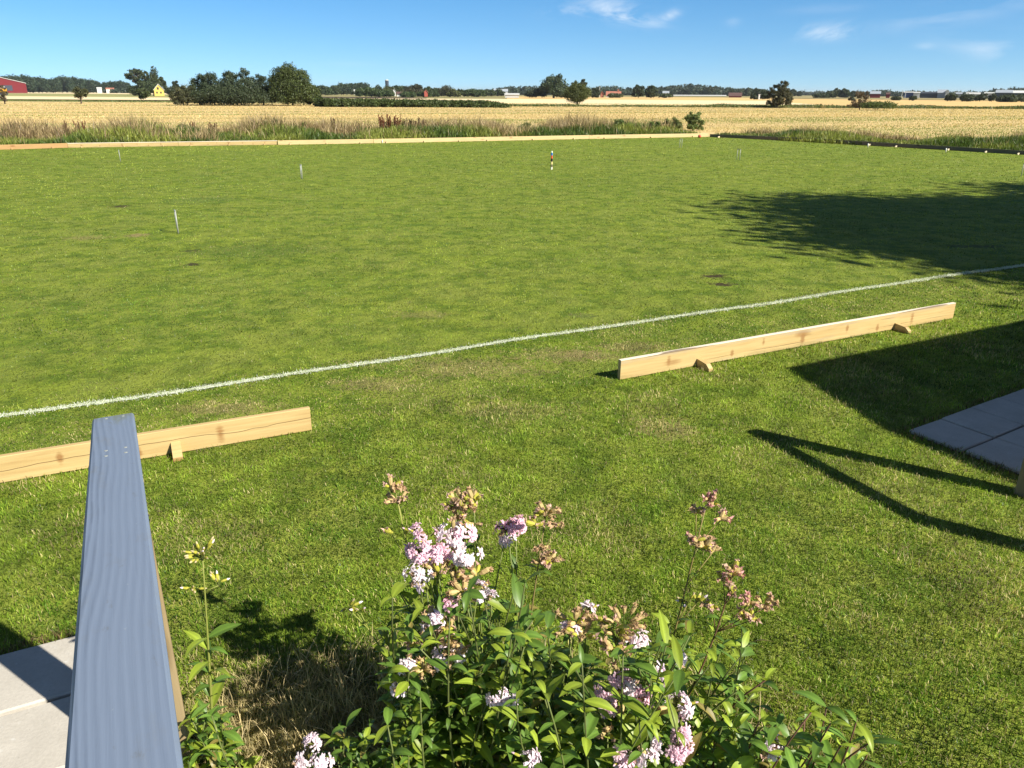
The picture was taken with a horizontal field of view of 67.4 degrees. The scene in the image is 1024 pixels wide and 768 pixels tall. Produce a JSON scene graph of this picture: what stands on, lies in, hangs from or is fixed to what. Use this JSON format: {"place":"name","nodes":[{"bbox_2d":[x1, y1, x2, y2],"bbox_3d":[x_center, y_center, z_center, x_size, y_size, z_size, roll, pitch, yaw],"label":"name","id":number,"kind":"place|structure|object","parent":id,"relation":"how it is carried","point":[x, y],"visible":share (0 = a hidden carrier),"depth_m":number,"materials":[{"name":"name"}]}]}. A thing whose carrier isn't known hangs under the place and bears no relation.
{"place":"outdoors","nodes":[
{"label":"outdoors","id":0,"kind":"place"},
{"bbox_2d":[2,96,169,99],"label":"pale field","id":1,"kind":"structure","parent":0,"point":[84,98],"depth_m":214.45,"materials":[{"name":"beige plant"}]},
{"bbox_2d":[0,93,174,97],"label":"pasture","id":2,"kind":"structure","parent":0,"point":[71,95],"depth_m":361.57,"materials":[{"name":"beige plant"}]},
{"bbox_2d":[124,68,148,83],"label":"ragged tree","id":3,"kind":"object","parent":2,"relation":"on","point":[133,73],"visible":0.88,"depth_m":353.32,"materials":[{"name":"green plant"}]},
{"bbox_2d":[126,80,155,95],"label":"bush","id":4,"kind":"object","parent":2,"relation":"on","point":[148,85],"visible":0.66,"depth_m":346.16,"materials":[{"name":"green plant"}]},
{"bbox_2d":[146,65,160,95],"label":"ragged tree","id":5,"kind":"object","parent":2,"relation":"on","point":[153,77],"visible":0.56,"depth_m":352.11,"materials":[{"name":"green plant"}]},
{"bbox_2d":[153,84,164,95],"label":"yellow house","id":6,"kind":"structure","parent":2,"relation":"on","point":[158,89],"depth_m":326.19,"materials":[{"name":"yellow paint"}]},
{"bbox_2d":[159,76,167,91],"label":"ragged tree","id":7,"kind":"object","parent":2,"relation":"on","point":[163,84],"visible":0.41,"depth_m":368.32,"materials":[{"name":"green plant"}]},
{"bbox_2d":[28,92,165,93],"bbox_3d":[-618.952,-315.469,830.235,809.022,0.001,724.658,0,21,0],"label":"pale field","id":8,"kind":"structure","parent":0,"point":[89,93],"depth_m":638.15,"materials":[{"name":"beige plant"}]},
{"bbox_2d":[0,77,27,92],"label":"red barn","id":9,"kind":"structure","parent":8,"relation":"on","point":[11,86],"depth_m":638.11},
{"bbox_2d":[25,77,39,91],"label":"poplar","id":10,"kind":"object","parent":8,"relation":"on","point":[32,84],"visible":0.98,"depth_m":762.38,"materials":[{"name":"green plant"}]},
{"bbox_2d":[39,78,50,92],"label":"poplar","id":11,"kind":"object","parent":8,"relation":"on","point":[43,81],"visible":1,"depth_m":759.13,"materials":[{"name":"green plant"}]},
{"bbox_2d":[44,79,58,92],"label":"poplar","id":12,"kind":"object","parent":8,"relation":"on","point":[52,84],"visible":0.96,"depth_m":763.03,"materials":[{"name":"green plant"}]},
{"bbox_2d":[52,77,62,90],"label":"poplar","id":13,"kind":"object","parent":8,"relation":"on","point":[58,82],"visible":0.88,"depth_m":773.02,"materials":[{"name":"green plant"}]},
{"bbox_2d":[64,77,75,92],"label":"poplar","id":14,"kind":"object","parent":8,"relation":"on","point":[69,84],"visible":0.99,"depth_m":773.22,"materials":[{"name":"green plant"}]},
{"bbox_2d":[76,78,87,89],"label":"poplar","id":15,"kind":"object","parent":8,"relation":"on","point":[81,84],"visible":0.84,"depth_m":781.41,"materials":[{"name":"green plant"}]},
{"bbox_2d":[86,78,97,92],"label":"poplar","id":16,"kind":"object","parent":8,"relation":"on","point":[91,85],"visible":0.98,"depth_m":780.41,"materials":[{"name":"green plant"}]},
{"bbox_2d":[113,80,126,88],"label":"poplar","id":17,"kind":"object","parent":8,"relation":"on","point":[120,85],"visible":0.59,"depth_m":789.12,"materials":[{"name":"green plant"}]},
{"bbox_2d":[95,86,168,92],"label":"wood","id":18,"kind":"object","parent":8,"relation":"on","point":[118,90],"visible":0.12,"depth_m":766.52,"materials":[{"name":"green plant"}]},
{"bbox_2d":[324,97,405,97],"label":"bare field","id":19,"kind":"structure","parent":0,"point":[365,97],"depth_m":292.76,"materials":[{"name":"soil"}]},
{"bbox_2d":[8,91,811,103],"bbox_3d":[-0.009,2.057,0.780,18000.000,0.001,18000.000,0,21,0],"label":"ground","id":20,"kind":"structure","parent":0,"point":[441,97],"depth_m":377.10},
{"bbox_2d":[136,88,151,99],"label":"bush","id":21,"kind":"object","parent":20,"relation":"on","point":[142,93],"visible":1,"depth_m":174.72,"materials":[{"name":"green plant"}]},
{"bbox_2d":[342,83,352,94],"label":"poplar","id":22,"kind":"object","parent":20,"relation":"on","point":[347,89],"visible":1,"depth_m":593.07,"materials":[{"name":"green plant"}]},
{"bbox_2d":[360,86,376,96],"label":"bush","id":23,"kind":"object","parent":20,"relation":"on","point":[366,91],"visible":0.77,"depth_m":365.54,"materials":[{"name":"green plant"}]},
{"bbox_2d":[370,89,387,96],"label":"bush","id":24,"kind":"object","parent":20,"relation":"on","point":[378,93],"visible":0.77,"depth_m":362.86,"materials":[{"name":"green plant"}]},
{"bbox_2d":[399,91,416,96],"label":"bush","id":25,"kind":"object","parent":20,"relation":"on","point":[408,94],"visible":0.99,"depth_m":360.05,"materials":[{"name":"green plant"}]},
{"bbox_2d":[411,84,424,96],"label":"broad tree","id":26,"kind":"object","parent":20,"relation":"on","point":[417,88],"visible":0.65,"depth_m":405.94,"materials":[{"name":"green plant"}]},
{"bbox_2d":[437,85,455,96],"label":"broad tree","id":27,"kind":"object","parent":20,"relation":"on","point":[443,90],"visible":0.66,"depth_m":397.90,"materials":[{"name":"green plant"}]},
{"bbox_2d":[446,89,460,96],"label":"broad tree","id":28,"kind":"object","parent":20,"relation":"on","point":[453,92],"visible":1,"depth_m":389.99,"materials":[{"name":"green plant"}]},
{"bbox_2d":[464,88,478,96],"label":"broad tree","id":29,"kind":"object","parent":20,"relation":"on","point":[469,92],"visible":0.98,"depth_m":399.28,"materials":[{"name":"green plant"}]},
{"bbox_2d":[485,83,776,95],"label":"wood","id":30,"kind":"object","parent":20,"relation":"on","point":[692,89],"visible":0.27,"depth_m":841.23,"materials":[{"name":"green plant"}]},
{"bbox_2d":[741,87,752,95],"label":"broad tree","id":31,"kind":"object","parent":20,"relation":"on","point":[746,91],"visible":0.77,"depth_m":715.93,"materials":[{"name":"green plant"}]},
{"bbox_2d":[858,89,960,96],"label":"wood","id":32,"kind":"object","parent":20,"relation":"on","point":[893,94],"visible":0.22,"depth_m":768.38,"materials":[{"name":"green plant"}]},
{"bbox_2d":[982,86,1023,93],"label":"wood","id":33,"kind":"object","parent":20,"relation":"on","point":[1012,88],"visible":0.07,"depth_m":799.83,"materials":[{"name":"green plant"}]},
{"bbox_2d":[0,136,1023,767],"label":"lawn","id":34,"kind":"structure","parent":0,"point":[234,185],"depth_m":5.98,"materials":[{"name":"green plant"}]},
{"bbox_2d":[0,143,67,149],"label":"edge board","id":35,"kind":"object","parent":34,"relation":"on","point":[32,146],"visible":1,"depth_m":26.79,"materials":[{"name":"beige wood"}]},
{"bbox_2d":[0,636,74,767],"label":"paving","id":36,"kind":"structure","parent":34,"relation":"on","point":[35,687],"depth_m":2.52,"materials":[{"name":"concrete"}]},
{"bbox_2d":[68,142,177,147],"bbox_3d":[-14.063,-8.672,27.835,3.640,0.163,0.134,-6,22,-17],"label":"edge board","id":37,"kind":"object","parent":34,"relation":"on","point":[118,144],"visible":1,"depth_m":27.85,"materials":[{"name":"brown wood"}]},
{"bbox_2d":[65,413,193,767],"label":"handrail","id":38,"kind":"object","parent":34,"relation":"on","point":[126,710],"visible":1,"depth_m":1.07,"materials":[{"name":"wood"}]},
{"bbox_2d":[0,406,311,482],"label":"edge board","id":39,"kind":"object","parent":34,"relation":"on","point":[176,442],"visible":0.91,"depth_m":4.26,"materials":[{"name":"brown wood"}]},
{"bbox_2d":[180,536,240,742],"bbox_3d":[-0.898,0.784,2.271,0.206,0.737,0.162,-11,23,-27],"label":"soapwort plant","id":40,"kind":"object","parent":34,"relation":"on","point":[213,693],"visible":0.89,"depth_m":2.26,"materials":[{"name":"green plant"}]},
{"bbox_2d":[178,697,261,767],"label":"soapwort bush","id":41,"kind":"object","parent":34,"relation":"on","point":[219,754],"visible":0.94,"depth_m":2.17,"materials":[{"name":"green plant"}]},
{"bbox_2d":[178,140,277,145],"bbox_3d":[-10.639,-9.042,28.851,3.519,0.163,0.131,-6,22,-16],"label":"edge board","id":42,"kind":"object","parent":34,"relation":"on","point":[218,143],"visible":0.99,"depth_m":28.84,"materials":[{"name":"brown wood"}]},
{"bbox_2d":[278,139,372,144],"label":"edge board","id":43,"kind":"object","parent":34,"relation":"on","point":[338,141],"visible":1,"depth_m":29.89,"materials":[{"name":"brown wood"}]},
{"bbox_2d":[292,706,428,767],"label":"soapwort bush","id":44,"kind":"object","parent":34,"relation":"on","point":[362,756],"visible":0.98,"depth_m":2.04,"materials":[{"name":"green plant"}]},
{"bbox_2d":[340,598,388,673],"bbox_3d":[-0.341,0.884,2.228,0.271,0.585,0.073,6,22,16],"label":"soapwort plant","id":45,"kind":"object","parent":34,"relation":"on","point":[355,609],"visible":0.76,"depth_m":2.18,"materials":[{"name":"green plant"}]},
{"bbox_2d":[381,473,420,608],"bbox_3d":[-0.304,0.674,2.398,0.193,0.857,0.091,6,21,14],"label":"soapwort plant","id":46,"kind":"object","parent":34,"relation":"on","point":[394,486],"visible":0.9,"depth_m":2.28,"materials":[{"name":"green plant"}]},
{"bbox_2d":[373,137,471,142],"bbox_3d":[-3.563,-9.903,31.202,4.146,0.163,0.139,-8,22,-21],"label":"edge board","id":47,"kind":"object","parent":34,"relation":"on","point":[408,140],"visible":1,"depth_m":31.20,"materials":[{"name":"brown wood"}]},
{"bbox_2d":[366,485,573,767],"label":"soapwort bush","id":48,"kind":"object","parent":34,"relation":"on","point":[464,682],"visible":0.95,"depth_m":2.06,"materials":[{"name":"green plant"}]},
{"bbox_2d":[0,263,1023,417],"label":"boundary line","id":49,"kind":"object","parent":34,"relation":"on","point":[204,387],"visible":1,"depth_m":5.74,"materials":[{"name":"paint"}]},
{"bbox_2d":[193,623,863,767],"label":"dead straw","id":50,"kind":"object","parent":34,"relation":"on","point":[320,704],"visible":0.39,"depth_m":2.52,"materials":[{"name":"brown plant"}]},
{"bbox_2d":[472,135,588,140],"bbox_3d":[0.887,-10.551,32.964,5.488,0.163,0.132,-8,22,-21],"label":"edge board","id":51,"kind":"object","parent":34,"relation":"on","point":[529,138],"visible":0.97,"depth_m":32.94,"materials":[{"name":"brown wood"}]},
{"bbox_2d":[504,498,564,672],"bbox_3d":[0.061,0.737,2.217,0.161,0.871,0.102,-10,23,-24],"label":"soapwort plant","id":52,"kind":"object","parent":34,"relation":"on","point":[546,558],"visible":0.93,"depth_m":2.10,"materials":[{"name":"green plant"}]},
{"bbox_2d":[490,600,784,767],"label":"soapwort bush","id":53,"kind":"object","parent":34,"relation":"on","point":[620,718],"visible":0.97,"depth_m":1.90,"materials":[{"name":"green plant"}]},
{"bbox_2d":[589,133,708,138],"bbox_3d":[6.336,-11.302,35.005,6.228,0.163,0.136,-7,22,-20],"label":"edge board","id":54,"kind":"object","parent":34,"relation":"on","point":[646,136],"visible":0.99,"depth_m":34.96,"materials":[{"name":"brown wood"}]},
{"bbox_2d":[668,489,734,657],"bbox_3d":[0.516,0.707,2.263,0.213,0.898,0.086,-4,21,-12],"label":"soapwort plant","id":55,"kind":"object","parent":34,"relation":"on","point":[705,542],"visible":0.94,"depth_m":2.17,"materials":[{"name":"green plant"}]},
{"bbox_2d":[671,559,779,729],"bbox_3d":[0.571,0.829,2.216,0.363,0.706,0.123,-1,21,-4],"label":"soapwort plant","id":56,"kind":"object","parent":34,"relation":"on","point":[734,569],"visible":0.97,"depth_m":2.15,"materials":[{"name":"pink plant"}]},
{"bbox_2d":[710,134,814,140],"bbox_3d":[11.062,-11.016,34.349,4.913,0.133,0.166,17,27,38],"label":"edge board","id":57,"kind":"object","parent":34,"relation":"on","point":[742,136],"visible":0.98,"depth_m":34.63,"materials":[{"name":"brown wood"}]},
{"bbox_2d":[617,302,955,379],"bbox_3d":[2.404,-0.361,6.127,3.619,0.148,0.175,-10,23,-25],"label":"edge board","id":58,"kind":"object","parent":34,"relation":"on","point":[703,357],"visible":1,"depth_m":6.02,"materials":[{"name":"brown wood"}]},
{"bbox_2d":[705,668,903,767],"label":"soapwort bush","id":59,"kind":"object","parent":34,"relation":"on","point":[804,756],"visible":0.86,"depth_m":1.83,"materials":[{"name":"green plant"}]},
{"bbox_2d":[815,138,875,145],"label":"edge board","id":60,"kind":"object","parent":34,"relation":"on","point":[863,143],"visible":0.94,"depth_m":31.03,"materials":[{"name":"brown wood"}]},
{"bbox_2d":[876,142,972,151],"bbox_3d":[15.378,-8.918,28.866,0.166,0.133,3.776,-13,24,-31],"label":"edge board","id":61,"kind":"object","parent":34,"relation":"on","point":[925,146],"visible":0.98,"depth_m":28.78,"materials":[{"name":"brown wood"}]},
{"bbox_2d":[909,389,1023,474],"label":"paving","id":62,"kind":"structure","parent":34,"relation":"on","point":[976,429],"depth_m":4.58,"materials":[{"name":"concrete"}]},
{"bbox_2d":[973,148,1023,154],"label":"edge board","id":63,"kind":"object","parent":34,"relation":"on","point":[1017,152],"visible":1,"depth_m":26.71,"materials":[{"name":"brown wood"}]},
{"bbox_2d":[1014,458,1023,497],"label":"side railing","id":64,"kind":"object","parent":34,"relation":"on","point":[1019,489],"depth_m":3.87,"materials":[{"name":"brown wood"}]},
{"bbox_2d":[0,101,1023,138],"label":"stubble field","id":65,"kind":"structure","parent":0,"point":[649,117],"depth_m":68.62,"materials":[{"name":"beige plant"}]},
{"bbox_2d":[0,85,7,103],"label":"tree","id":66,"kind":"object","parent":65,"relation":"on","point":[2,92],"visible":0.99,"depth_m":117.55,"materials":[{"name":"green plant"}]},
{"bbox_2d":[72,86,88,103],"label":"tree","id":67,"kind":"object","parent":65,"relation":"on","point":[81,93],"visible":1,"depth_m":123.73,"materials":[{"name":"green plant"}]},
{"bbox_2d":[0,99,172,101],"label":"ditch grass","id":68,"kind":"structure","parent":65,"relation":"on","point":[90,100],"depth_m":150.82,"materials":[{"name":"beige plant"}]},
{"bbox_2d":[167,84,205,104],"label":"willow shrub","id":69,"kind":"object","parent":65,"relation":"on","point":[182,97],"visible":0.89,"depth_m":112.01,"materials":[{"name":"green plant"}]},
{"bbox_2d":[186,70,232,104],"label":"willow shrub","id":70,"kind":"object","parent":65,"relation":"on","point":[206,78],"visible":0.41,"depth_m":114.17,"materials":[{"name":"green plant"}]},
{"bbox_2d":[185,83,276,105],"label":"willow shrub","id":71,"kind":"object","parent":65,"relation":"on","point":[224,95],"visible":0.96,"depth_m":111.84,"materials":[{"name":"green plant"}]},
{"bbox_2d":[218,68,264,104],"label":"willow shrub","id":72,"kind":"object","parent":65,"relation":"on","point":[235,80],"visible":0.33,"depth_m":114.66,"materials":[{"name":"green plant"}]},
{"bbox_2d":[250,73,274,104],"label":"willow shrub","id":73,"kind":"object","parent":65,"relation":"on","point":[261,79],"visible":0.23,"depth_m":117.48,"materials":[{"name":"green plant"}]},
{"bbox_2d":[266,61,318,104],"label":"round tree","id":74,"kind":"object","parent":65,"relation":"on","point":[288,83],"visible":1,"depth_m":113.56,"materials":[{"name":"green plant"}]},
{"bbox_2d":[304,84,323,104],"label":"bush","id":75,"kind":"object","parent":65,"relation":"on","point":[313,97],"visible":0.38,"depth_m":116.97,"materials":[{"name":"green plant"}]},
{"bbox_2d":[0,108,700,145],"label":"weed verge","id":76,"kind":"structure","parent":65,"relation":"on","point":[136,130],"depth_m":32.11,"materials":[{"name":"green plant"}]},
{"bbox_2d":[378,114,401,130],"bbox_3d":[-5.478,-11.557,34.676,1.343,1.221,1.029,0,21,0],"label":"dock plant","id":77,"kind":"object","parent":65,"relation":"on","point":[389,121],"visible":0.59,"depth_m":34.53,"materials":[{"name":"brown plant"}]},
{"bbox_2d":[313,97,509,107],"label":"hedge","id":78,"kind":"object","parent":65,"relation":"on","point":[355,102],"visible":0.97,"depth_m":106.21,"materials":[{"name":"green plant"}]},
{"bbox_2d":[663,116,682,129],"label":"weed bush","id":79,"kind":"object","parent":65,"relation":"on","point":[678,123],"visible":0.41,"depth_m":39.87,"materials":[{"name":"green plant"}]},
{"bbox_2d":[683,111,704,130],"bbox_3d":[10.099,-14.511,42.571,1.226,1.235,1.274,0,21,0],"label":"weed bush","id":80,"kind":"object","parent":65,"relation":"on","point":[691,120],"visible":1,"depth_m":42.37,"materials":[{"name":"green plant"}]},
{"bbox_2d":[509,103,1023,108],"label":"ditch weeds","id":81,"kind":"object","parent":65,"relation":"on","point":[918,106],"visible":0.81,"depth_m":116.44,"materials":[{"name":"green plant"}]},
{"bbox_2d":[764,80,793,107],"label":"windswept tree","id":82,"kind":"object","parent":65,"relation":"on","point":[782,92],"visible":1,"depth_m":113.27,"materials":[{"name":"green plant"}]},
{"bbox_2d":[846,89,870,109],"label":"shrub","id":83,"kind":"object","parent":65,"relation":"on","point":[861,95],"visible":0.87,"depth_m":101.73,"materials":[{"name":"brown plant"}]},
{"bbox_2d":[860,100,897,109],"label":"bush","id":84,"kind":"object","parent":65,"relation":"on","point":[878,105],"visible":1,"depth_m":99.41,"materials":[{"name":"green plant"}]},
{"bbox_2d":[0,0,1023,91],"label":"sky","id":85,"kind":"structure","parent":0,"point":[811,45],"materials":[{"name":"blue"}]},
{"bbox_2d":[338,98,825,105],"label":"ripe field","id":86,"kind":"structure","parent":0,"point":[640,102],"depth_m":191.01,"materials":[{"name":"beige plant"}]},
{"bbox_2d":[563,81,592,103],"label":"round tree","id":87,"kind":"object","parent":86,"relation":"on","point":[577,93],"visible":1,"depth_m":127.54,"materials":[{"name":"green plant"}]},
{"bbox_2d":[507,96,1023,106],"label":"tan field","id":88,"kind":"structure","parent":0,"point":[974,103],"depth_m":249.71,"materials":[{"name":"beige plant"}]},
{"bbox_2d":[504,93,519,97],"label":"shed","id":89,"kind":"structure","parent":88,"relation":"on","point":[511,95],"depth_m":309.05,"materials":[{"name":"white"}]},
{"bbox_2d":[524,88,546,97],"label":"bush","id":90,"kind":"object","parent":88,"relation":"on","point":[533,93],"visible":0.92,"depth_m":325.66,"materials":[{"name":"green plant"}]},
{"bbox_2d":[537,73,568,97],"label":"broad tree","id":91,"kind":"object","parent":88,"relation":"on","point":[553,86],"visible":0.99,"depth_m":318.85,"materials":[{"name":"green plant"}]},
{"bbox_2d":[590,87,600,97],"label":"bush","id":92,"kind":"object","parent":88,"relation":"on","point":[596,92],"visible":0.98,"depth_m":352.58,"materials":[{"name":"green plant"}]},
{"bbox_2d":[631,84,644,97],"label":"broad tree","id":93,"kind":"object","parent":88,"relation":"on","point":[638,91],"visible":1,"depth_m":340.70,"materials":[{"name":"green plant"}]},
{"bbox_2d":[645,85,658,97],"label":"broad tree","id":94,"kind":"object","parent":88,"relation":"on","point":[651,91],"visible":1,"depth_m":341.77,"materials":[{"name":"green plant"}]},
{"bbox_2d":[812,93,829,97],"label":"bush","id":95,"kind":"object","parent":88,"relation":"on","point":[820,95],"visible":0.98,"depth_m":409.47,"materials":[{"name":"green plant"}]},
{"bbox_2d":[944,93,958,100],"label":"bush","id":96,"kind":"object","parent":88,"relation":"on","point":[951,97],"visible":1,"depth_m":246.93,"materials":[{"name":"green plant"}]},
{"bbox_2d":[958,93,975,101],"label":"bush","id":97,"kind":"object","parent":88,"relation":"on","point":[966,97],"visible":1,"depth_m":244.47,"materials":[{"name":"green plant"}]},
{"bbox_2d":[975,93,987,101],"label":"bush","id":98,"kind":"object","parent":88,"relation":"on","point":[980,97],"visible":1,"depth_m":243.01,"materials":[{"name":"green plant"}]},
{"bbox_2d":[995,93,1019,101],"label":"bush","id":99,"kind":"object","parent":88,"relation":"on","point":[1008,98],"visible":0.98,"depth_m":231.21,"materials":[{"name":"green plant"}]},
{"bbox_2d":[716,123,1023,152],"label":"grass verge","id":100,"kind":"object","parent":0,"point":[1015,141],"depth_m":31.68,"materials":[{"name":"green plant"}]},
{"bbox_2d":[870,91,880,97],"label":"red barn","id":101,"kind":"structure","parent":0,"point":[874,94],"depth_m":445.41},
{"bbox_2d":[793,96,987,99],"bbox_3d":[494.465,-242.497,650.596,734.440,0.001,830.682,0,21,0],"label":"pasture","id":102,"kind":"structure","parent":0,"point":[811,97],"depth_m":382.17,"materials":[{"name":"beige plant"}]},
{"bbox_2d":[838,88,851,97],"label":"broad tree","id":103,"kind":"object","parent":102,"relation":"on","point":[846,93],"visible":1,"depth_m":448.71,"materials":[{"name":"green plant"}]},
{"bbox_2d":[920,92,937,97],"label":"farm shed","id":104,"kind":"structure","parent":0,"point":[928,94],"depth_m":455.01,"materials":[{"name":"grey metal"}]},
{"bbox_2d":[995,90,1012,96],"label":"farm hall","id":105,"kind":"structure","parent":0,"point":[1001,92],"depth_m":425.73,"materials":[{"name":"white metal"}]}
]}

